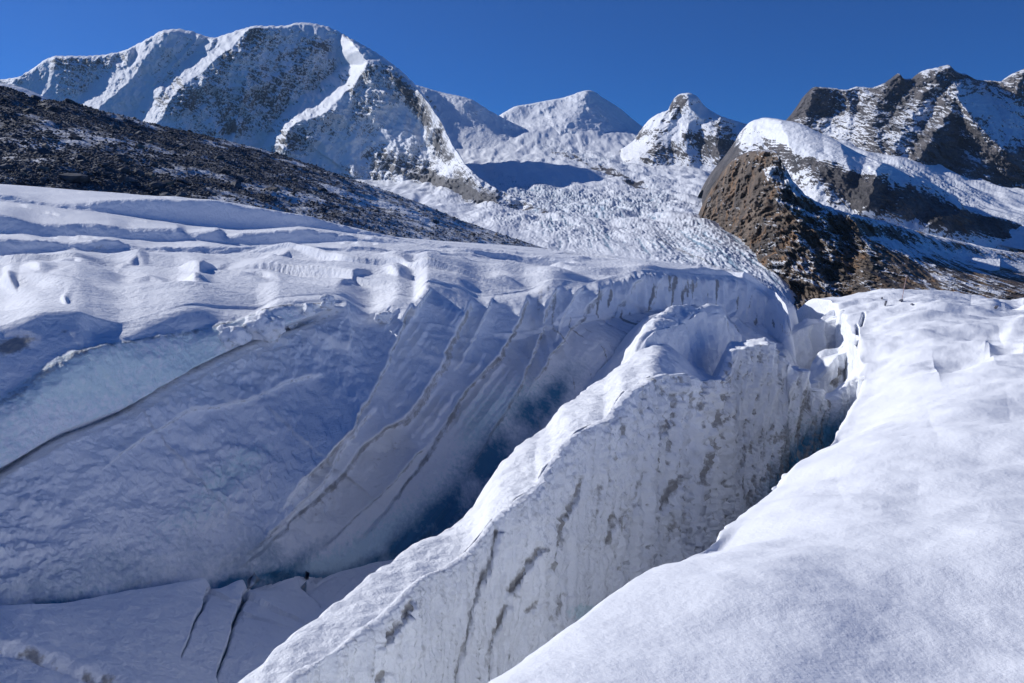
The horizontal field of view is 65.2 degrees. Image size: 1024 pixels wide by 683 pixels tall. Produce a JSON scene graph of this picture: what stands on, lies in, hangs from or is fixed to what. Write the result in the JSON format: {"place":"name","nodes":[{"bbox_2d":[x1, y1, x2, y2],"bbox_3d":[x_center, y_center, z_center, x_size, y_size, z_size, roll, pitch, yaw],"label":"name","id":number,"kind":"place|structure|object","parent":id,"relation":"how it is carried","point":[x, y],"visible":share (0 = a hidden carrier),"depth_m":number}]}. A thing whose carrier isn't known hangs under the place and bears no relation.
{"place":"outdoors","nodes":[
{"label":"outdoors","id":0,"kind":"place"},
{"bbox_2d":[0,83,46,101],"bbox_3d":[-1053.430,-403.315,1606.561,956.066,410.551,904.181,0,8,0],"label":"hill","id":1,"kind":"structure","parent":0,"point":[29,93],"depth_m":1449.83},
{"bbox_2d":[0,559,393,682],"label":"crevasse floor","id":2,"kind":"structure","parent":0,"point":[198,630],"depth_m":18.38},
{"bbox_2d":[0,22,536,209],"bbox_3d":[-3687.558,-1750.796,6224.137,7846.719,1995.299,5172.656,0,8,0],"label":"mountain","id":3,"kind":"structure","parent":0,"point":[327,98],"depth_m":6732.70},
{"bbox_2d":[0,87,547,248],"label":"moraine","id":4,"kind":"structure","parent":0,"point":[387,205],"depth_m":280.82},
{"bbox_2d":[0,163,11,169],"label":"boulder","id":5,"kind":"object","parent":4,"relation":"on","point":[4,166],"visible":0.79,"depth_m":162.02},
{"bbox_2d":[10,134,21,137],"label":"boulder","id":6,"kind":"object","parent":4,"relation":"on","point":[16,135],"visible":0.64,"depth_m":217.59},
{"bbox_2d":[20,167,32,171],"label":"boulder","id":7,"kind":"object","parent":4,"relation":"on","point":[26,169],"visible":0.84,"depth_m":163.34},
{"bbox_2d":[22,108,33,112],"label":"boulder","id":8,"kind":"object","parent":4,"relation":"on","point":[30,110],"visible":0.77,"depth_m":274.81},
{"bbox_2d":[25,148,35,152],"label":"boulder","id":9,"kind":"object","parent":4,"relation":"on","point":[31,150],"visible":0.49,"depth_m":202.32},
{"bbox_2d":[30,95,41,99],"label":"boulder","id":10,"kind":"object","parent":4,"relation":"on","point":[35,97],"visible":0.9,"depth_m":328.27},
{"bbox_2d":[35,148,50,153],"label":"boulder","id":11,"kind":"object","parent":4,"relation":"on","point":[43,150],"visible":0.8,"depth_m":198.12},
{"bbox_2d":[38,166,49,170],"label":"boulder","id":12,"kind":"object","parent":4,"relation":"on","point":[40,168],"visible":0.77,"depth_m":167.22},
{"bbox_2d":[46,105,57,109],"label":"boulder","id":13,"kind":"object","parent":4,"relation":"on","point":[51,107],"visible":0.82,"depth_m":302.17},
{"bbox_2d":[65,98,74,103],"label":"boulder","id":14,"kind":"object","parent":4,"relation":"on","point":[69,100],"visible":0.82,"depth_m":337.09},
{"bbox_2d":[59,173,90,182],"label":"boulder","id":15,"kind":"object","parent":4,"relation":"on","point":[75,177],"visible":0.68,"depth_m":165.28},
{"bbox_2d":[71,135,81,139],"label":"boulder","id":16,"kind":"object","parent":4,"relation":"on","point":[74,137],"visible":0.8,"depth_m":235.12},
{"bbox_2d":[76,155,86,159],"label":"boulder","id":17,"kind":"object","parent":4,"relation":"on","point":[78,157],"visible":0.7,"depth_m":187.11},
{"bbox_2d":[110,125,121,129],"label":"boulder","id":18,"kind":"object","parent":4,"relation":"on","point":[117,127],"visible":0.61,"depth_m":308.67},
{"bbox_2d":[117,158,128,162],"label":"boulder","id":19,"kind":"object","parent":4,"relation":"on","point":[123,160],"visible":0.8,"depth_m":216.91},
{"bbox_2d":[118,176,129,181],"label":"boulder","id":20,"kind":"object","parent":4,"relation":"on","point":[125,178],"visible":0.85,"depth_m":177.22},
{"bbox_2d":[118,167,129,172],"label":"boulder","id":21,"kind":"object","parent":4,"relation":"on","point":[125,169],"visible":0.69,"depth_m":187.59},
{"bbox_2d":[129,177,136,182],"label":"boulder","id":22,"kind":"object","parent":4,"relation":"on","point":[133,180],"visible":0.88,"depth_m":178.70},
{"bbox_2d":[134,168,144,175],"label":"boulder","id":23,"kind":"object","parent":4,"relation":"on","point":[139,171],"visible":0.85,"depth_m":192.71},
{"bbox_2d":[135,144,144,148],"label":"boulder","id":24,"kind":"object","parent":4,"relation":"on","point":[141,146],"visible":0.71,"depth_m":259.28},
{"bbox_2d":[145,173,155,176],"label":"boulder","id":25,"kind":"object","parent":4,"relation":"on","point":[152,175],"visible":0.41,"depth_m":199.56},
{"bbox_2d":[150,162,158,166],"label":"boulder","id":26,"kind":"object","parent":4,"relation":"on","point":[154,164],"visible":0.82,"depth_m":228.44},
{"bbox_2d":[148,182,161,188],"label":"boulder","id":27,"kind":"object","parent":4,"relation":"on","point":[155,185],"visible":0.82,"depth_m":179.51},
{"bbox_2d":[158,181,166,187],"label":"boulder","id":28,"kind":"object","parent":4,"relation":"on","point":[163,184],"visible":0.47,"depth_m":182.75},
{"bbox_2d":[162,180,173,184],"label":"boulder","id":29,"kind":"object","parent":4,"relation":"on","point":[168,182],"visible":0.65,"depth_m":196.87},
{"bbox_2d":[176,192,186,196],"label":"boulder","id":30,"kind":"object","parent":4,"relation":"on","point":[182,194],"visible":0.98,"depth_m":177.56},
{"bbox_2d":[214,155,223,159],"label":"boulder","id":31,"kind":"object","parent":4,"relation":"on","point":[221,157],"visible":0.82,"depth_m":307.85},
{"bbox_2d":[220,169,230,173],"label":"boulder","id":32,"kind":"object","parent":4,"relation":"on","point":[223,171],"visible":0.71,"depth_m":250.34},
{"bbox_2d":[231,181,240,187],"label":"boulder","id":33,"kind":"object","parent":4,"relation":"on","point":[236,184],"visible":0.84,"depth_m":234.63},
{"bbox_2d":[0,86,531,245],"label":"rubble","id":34,"kind":"object","parent":4,"relation":"on","point":[21,177],"visible":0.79,"depth_m":243.35},
{"bbox_2d":[264,187,279,191],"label":"boulder","id":35,"kind":"object","parent":4,"relation":"on","point":[275,189],"visible":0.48,"depth_m":244.97},
{"bbox_2d":[288,323,297,329],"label":"ice block","id":36,"kind":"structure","parent":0,"point":[292,327],"depth_m":29.17},
{"bbox_2d":[0,184,797,605],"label":"glacier plateau","id":37,"kind":"structure","parent":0,"point":[154,432],"depth_m":28.32},
{"bbox_2d":[217,324,251,348],"bbox_3d":[-9.085,-0.155,26.099,0.824,0.817,1.014,8,11,44],"label":"ice block","id":38,"kind":"object","parent":37,"relation":"on","point":[230,337],"depth_m":25.84},
{"bbox_2d":[242,309,285,342],"bbox_3d":[-8.259,-0.526,26.813,1.408,1.098,1.171,6,8,-1],"label":"ice block","id":39,"kind":"object","parent":37,"relation":"on","point":[265,325],"depth_m":26.47},
{"bbox_2d":[301,302,315,317],"bbox_3d":[-7.279,-1.131,28.718,0.556,0.542,0.462,1,6,-35],"label":"ice block","id":40,"kind":"object","parent":37,"relation":"on","point":[308,310],"depth_m":28.59},
{"bbox_2d":[319,294,334,310],"bbox_3d":[-6.760,-1.426,29.513,0.536,0.632,0.714,6,5,38],"label":"ice block","id":41,"kind":"object","parent":37,"relation":"on","point":[327,301],"depth_m":29.34},
{"bbox_2d":[374,310,393,323],"bbox_3d":[-4.829,-0.919,30.409,0.746,0.511,0.790,7,11,42],"label":"ice block","id":42,"kind":"object","parent":37,"relation":"on","point":[384,317],"depth_m":30.18},
{"bbox_2d":[416,85,523,148],"bbox_3d":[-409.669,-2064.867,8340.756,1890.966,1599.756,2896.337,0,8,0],"label":"mountain","id":43,"kind":"structure","parent":0,"point":[470,123],"depth_m":8556.03},
{"bbox_2d":[0,0,1023,125],"label":"sky","id":44,"kind":"structure","parent":0,"point":[746,61]},
{"bbox_2d":[238,337,857,682],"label":"ice fin","id":45,"kind":"object","parent":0,"point":[635,465],"visible":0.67,"depth_m":21.70},
{"bbox_2d":[621,303,741,375],"bbox_3d":[7.502,6.083,43.180,8.208,16.528,16.429,6,10,36],"label":"snow knob","id":46,"kind":"object","parent":45,"relation":"on","point":[703,336],"visible":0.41,"depth_m":39.84},
{"bbox_2d":[499,90,642,135],"bbox_3d":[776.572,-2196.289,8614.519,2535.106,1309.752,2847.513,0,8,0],"label":"mountain","id":47,"kind":"structure","parent":0,"point":[586,110],"depth_m":8982.65},
{"bbox_2d":[583,313,658,390],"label":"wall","id":48,"kind":"structure","parent":0,"point":[611,364],"depth_m":40.34},
{"bbox_2d":[350,125,999,303],"bbox_3d":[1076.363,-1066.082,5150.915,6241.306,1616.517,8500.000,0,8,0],"label":"glacier","id":49,"kind":"object","parent":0,"point":[589,192],"visible":0.23,"depth_m":4197.71},
{"bbox_2d":[619,93,746,171],"bbox_3d":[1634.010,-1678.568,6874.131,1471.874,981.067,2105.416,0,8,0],"label":"mountain","id":50,"kind":"structure","parent":0,"point":[688,129],"depth_m":6746.61},
{"bbox_2d":[488,289,1023,682],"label":"snow slope","id":51,"kind":"structure","parent":0,"point":[880,539],"depth_m":9.99},
{"bbox_2d":[792,310,836,369],"bbox_3d":[20.321,5.506,56.387,8.008,15.222,5.237,-5,9,-30],"label":"ice blade","id":52,"kind":"object","parent":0,"point":[812,338],"visible":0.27,"depth_m":54.59},
{"bbox_2d":[809,341,846,392],"bbox_3d":[17.940,7.985,48.735,8.298,15.893,4.520,-4,9,-25],"label":"ice blade","id":53,"kind":"object","parent":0,"point":[827,370],"visible":0.12,"depth_m":47.25},
{"bbox_2d":[698,150,1023,310],"bbox_3d":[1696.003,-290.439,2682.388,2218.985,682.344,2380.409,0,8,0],"label":"hill","id":54,"kind":"structure","parent":0,"point":[768,211],"depth_m":2113.95},
{"bbox_2d":[698,118,1023,252],"bbox_3d":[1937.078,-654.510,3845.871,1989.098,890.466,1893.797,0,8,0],"label":"hill","id":55,"kind":"structure","parent":0,"point":[823,169],"depth_m":3209.80},
{"bbox_2d":[786,65,1023,188],"bbox_3d":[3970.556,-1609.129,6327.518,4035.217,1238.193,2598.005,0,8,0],"label":"mountain","id":56,"kind":"structure","parent":0,"point":[949,117],"depth_m":6017.93},
{"bbox_2d":[824,134,1023,217],"bbox_3d":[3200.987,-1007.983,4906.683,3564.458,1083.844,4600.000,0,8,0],"label":"glacier","id":57,"kind":"object","parent":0,"point":[978,193],"visible":0.27,"depth_m":4949.08},
{"bbox_2d":[963,205,1023,249],"bbox_3d":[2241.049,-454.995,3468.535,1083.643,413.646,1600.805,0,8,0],"label":"hill","id":58,"kind":"structure","parent":0,"point":[1016,240],"depth_m":3168.05}
]}

